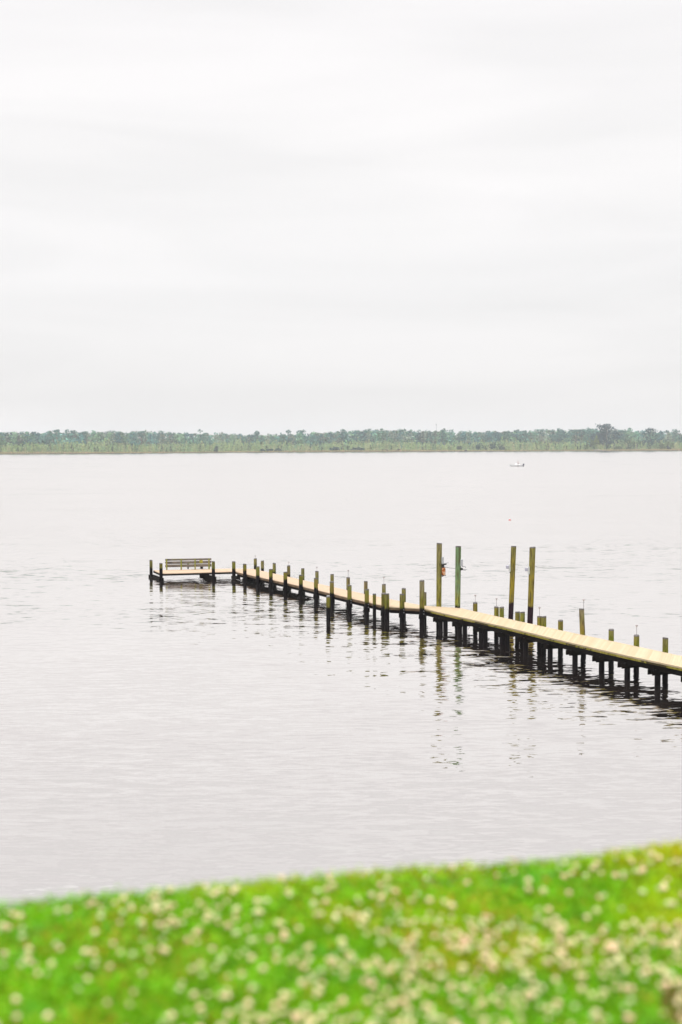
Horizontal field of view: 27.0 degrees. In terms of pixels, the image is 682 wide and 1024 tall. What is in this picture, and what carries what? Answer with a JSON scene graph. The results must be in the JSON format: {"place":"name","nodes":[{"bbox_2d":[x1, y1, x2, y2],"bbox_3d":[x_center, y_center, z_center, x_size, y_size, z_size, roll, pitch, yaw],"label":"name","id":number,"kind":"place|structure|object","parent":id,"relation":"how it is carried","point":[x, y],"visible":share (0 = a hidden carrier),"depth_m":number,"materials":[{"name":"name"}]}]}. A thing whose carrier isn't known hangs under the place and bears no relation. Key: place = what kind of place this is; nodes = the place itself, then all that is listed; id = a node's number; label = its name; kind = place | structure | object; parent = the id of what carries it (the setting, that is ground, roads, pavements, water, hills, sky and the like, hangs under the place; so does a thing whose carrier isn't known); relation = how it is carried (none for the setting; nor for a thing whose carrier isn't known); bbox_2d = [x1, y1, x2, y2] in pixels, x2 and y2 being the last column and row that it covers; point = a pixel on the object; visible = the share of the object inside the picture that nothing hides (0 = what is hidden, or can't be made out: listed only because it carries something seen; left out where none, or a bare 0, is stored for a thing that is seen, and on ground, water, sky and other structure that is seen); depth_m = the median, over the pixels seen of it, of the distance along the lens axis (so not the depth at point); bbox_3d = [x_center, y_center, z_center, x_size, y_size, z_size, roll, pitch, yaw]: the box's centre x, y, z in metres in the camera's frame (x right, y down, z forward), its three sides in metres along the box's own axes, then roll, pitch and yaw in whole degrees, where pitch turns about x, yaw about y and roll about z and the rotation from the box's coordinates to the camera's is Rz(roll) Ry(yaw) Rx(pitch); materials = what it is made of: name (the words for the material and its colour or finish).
{"place":"outdoors","nodes":[
{"label":"outdoors","id":0,"kind":"place"},
{"bbox_2d":[0,451,681,919],"bbox_3d":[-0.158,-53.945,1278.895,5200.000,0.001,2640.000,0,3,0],"label":"river water","id":1,"kind":"structure","parent":0,"point":[176,731],"depth_m":55.71,"materials":[{"name":"grey liquid"}]},
{"bbox_2d":[326,596,329,621],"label":"mooring pile","id":2,"kind":"object","parent":1,"relation":"in","point":[327,608],"visible":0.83,"depth_m":71.29,"materials":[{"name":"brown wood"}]},
{"bbox_2d":[373,593,375,619],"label":"mooring pile","id":3,"kind":"object","parent":1,"relation":"in","point":[374,606],"visible":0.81,"depth_m":72.04,"materials":[{"name":"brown wood"}]},
{"bbox_2d":[148,558,681,687],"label":"dock","id":4,"kind":"object","parent":1,"relation":"in","point":[654,663],"visible":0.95,"depth_m":65.24,"materials":[{"name":"brown wood"}]},
{"bbox_2d":[165,558,210,569],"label":"bench","id":5,"kind":"object","parent":4,"relation":"on","point":[187,563],"visible":1,"depth_m":95.64,"materials":[{"name":"brown wood"}]},
{"bbox_2d":[436,543,448,606],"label":"boat lift pile","id":6,"kind":"object","parent":1,"relation":"in","point":[440,570],"visible":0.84,"depth_m":70.84,"materials":[{"name":"brown wood"}]},
{"bbox_2d":[455,546,466,607],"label":"boat lift pile","id":7,"kind":"object","parent":1,"relation":"in","point":[458,563],"visible":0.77,"depth_m":70.15,"materials":[{"name":"green wood"}]},
{"bbox_2d":[506,546,517,619],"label":"boat lift pile","id":8,"kind":"object","parent":1,"relation":"in","point":[511,566],"visible":0.9,"depth_m":70.98,"materials":[{"name":"wood"}]},
{"bbox_2d":[525,547,536,623],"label":"boat lift pile","id":9,"kind":"object","parent":1,"relation":"in","point":[530,569],"visible":0.89,"depth_m":69.60,"materials":[{"name":"wood"}]},
{"bbox_2d":[0,836,681,1023],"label":"lawn","id":10,"kind":"structure","parent":0,"point":[672,1010],"depth_m":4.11,"materials":[{"name":"plant"}]},
{"bbox_2d":[0,843,681,1023],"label":"clover","id":11,"kind":"object","parent":10,"relation":"on","point":[529,993],"depth_m":4.30,"materials":[{"name":"beige plant"}]},
{"bbox_2d":[0,0,681,437],"label":"sky","id":12,"kind":"structure","parent":0,"point":[244,217],"materials":[{"name":"white"}]},
{"bbox_2d":[0,449,681,453],"bbox_3d":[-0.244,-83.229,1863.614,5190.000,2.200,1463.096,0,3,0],"label":"marsh terrain","id":13,"kind":"structure","parent":0,"point":[360,451],"depth_m":1242.23,"materials":[{"name":"green plant"}]},
{"bbox_2d":[64,429,74,440],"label":"pine tree","id":14,"kind":"object","parent":13,"relation":"on","point":[67,436],"visible":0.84,"depth_m":1221.26,"materials":[{"name":"green plant"}]},
{"bbox_2d":[137,431,144,441],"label":"pine tree","id":15,"kind":"object","parent":13,"relation":"on","point":[140,434],"visible":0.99,"depth_m":1246.98,"materials":[{"name":"green plant"}]},
{"bbox_2d":[154,430,167,442],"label":"pine tree","id":16,"kind":"object","parent":13,"relation":"on","point":[159,431],"visible":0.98,"depth_m":1263.82,"materials":[{"name":"green plant"}]},
{"bbox_2d":[252,431,260,441],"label":"pine tree","id":17,"kind":"object","parent":13,"relation":"on","point":[257,433],"visible":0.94,"depth_m":1302.64,"materials":[{"name":"green plant"}]},
{"bbox_2d":[286,430,292,442],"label":"pine tree","id":18,"kind":"object","parent":13,"relation":"on","point":[288,435],"visible":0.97,"depth_m":1319.38,"materials":[{"name":"green plant"}]},
{"bbox_2d":[0,428,681,451],"bbox_3d":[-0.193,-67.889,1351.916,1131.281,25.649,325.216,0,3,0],"label":"pine forest","id":19,"kind":"object","parent":13,"relation":"on","point":[393,436],"visible":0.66,"depth_m":1335.84,"materials":[{"name":"green plant"}]},
{"bbox_2d":[0,435,681,451],"bbox_3d":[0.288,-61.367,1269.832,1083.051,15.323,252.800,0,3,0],"label":"young marsh growth","id":20,"kind":"object","parent":13,"relation":"on","point":[115,447],"visible":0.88,"depth_m":1284.71,"materials":[{"name":"green plant"}]},
{"bbox_2d":[351,447,363,450],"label":"dark shrub","id":21,"kind":"object","parent":13,"relation":"on","point":[357,448],"visible":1,"depth_m":1268.96,"materials":[{"name":"green plant"}]},
{"bbox_2d":[362,429,368,442],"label":"pine tree","id":22,"kind":"object","parent":13,"relation":"on","point":[365,431],"visible":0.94,"depth_m":1326.70,"materials":[{"name":"green plant"}]},
{"bbox_2d":[487,442,504,449],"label":"dark shrub","id":23,"kind":"object","parent":13,"relation":"on","point":[492,446],"visible":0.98,"depth_m":1305.47,"materials":[{"name":"green plant"}]},
{"bbox_2d":[518,430,526,441],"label":"pine tree","id":24,"kind":"object","parent":13,"relation":"on","point":[519,439],"visible":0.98,"depth_m":1356.71,"materials":[{"name":"green plant"}]},
{"bbox_2d":[535,429,547,440],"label":"pine tree","id":25,"kind":"object","parent":13,"relation":"on","point":[538,432],"visible":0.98,"depth_m":1362.80,"materials":[{"name":"green plant"}]},
{"bbox_2d":[548,429,557,442],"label":"pine tree","id":26,"kind":"object","parent":13,"relation":"on","point":[553,438],"visible":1,"depth_m":1365.02,"materials":[{"name":"green plant"}]},
{"bbox_2d":[552,428,563,440],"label":"pine tree","id":27,"kind":"object","parent":13,"relation":"on","point":[559,433],"visible":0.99,"depth_m":1359.79,"materials":[{"name":"green plant"}]},
{"bbox_2d":[573,429,579,435],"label":"pine tree","id":28,"kind":"object","parent":13,"relation":"on","point":[575,432],"visible":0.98,"depth_m":1364.13,"materials":[{"name":"green plant"}]},
{"bbox_2d":[584,428,593,440],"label":"pine tree","id":29,"kind":"object","parent":13,"relation":"on","point":[588,435],"visible":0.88,"depth_m":1363.32,"materials":[{"name":"green plant"}]},
{"bbox_2d":[585,439,593,449],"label":"green tree","id":30,"kind":"object","parent":13,"relation":"on","point":[586,445],"visible":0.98,"depth_m":1320.35,"materials":[{"name":"green plant"}]},
{"bbox_2d":[593,435,599,445],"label":"green tree","id":31,"kind":"object","parent":13,"relation":"on","point":[596,440],"visible":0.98,"depth_m":1320.19,"materials":[{"name":"green plant"}]},
{"bbox_2d":[590,423,622,448],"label":"broadleaf tree","id":32,"kind":"object","parent":13,"relation":"on","point":[606,429],"visible":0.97,"depth_m":1327.86,"materials":[{"name":"green plant"}]},
{"bbox_2d":[622,435,634,448],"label":"green tree","id":33,"kind":"object","parent":13,"relation":"on","point":[630,442],"visible":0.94,"depth_m":1318.80,"materials":[{"name":"green plant"}]},
{"bbox_2d":[632,438,642,448],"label":"green tree","id":34,"kind":"object","parent":13,"relation":"on","point":[638,442],"visible":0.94,"depth_m":1319.10,"materials":[{"name":"green plant"}]},
{"bbox_2d":[638,428,661,446],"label":"cypress tree","id":35,"kind":"object","parent":13,"relation":"on","point":[647,440],"visible":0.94,"depth_m":1332.98,"materials":[{"name":"green plant"}]},
{"bbox_2d":[655,442,665,448],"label":"dark shrub","id":36,"kind":"object","parent":13,"relation":"on","point":[662,446],"visible":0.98,"depth_m":1321.36,"materials":[{"name":"green plant"}]},
{"bbox_2d":[665,441,674,447],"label":"dark shrub","id":37,"kind":"object","parent":13,"relation":"on","point":[668,443],"visible":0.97,"depth_m":1325.99,"materials":[{"name":"green plant"}]},
{"bbox_2d":[670,429,679,441],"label":"pine tree","id":38,"kind":"object","parent":13,"relation":"on","point":[675,431],"visible":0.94,"depth_m":1381.22,"materials":[{"name":"green plant"}]}
]}

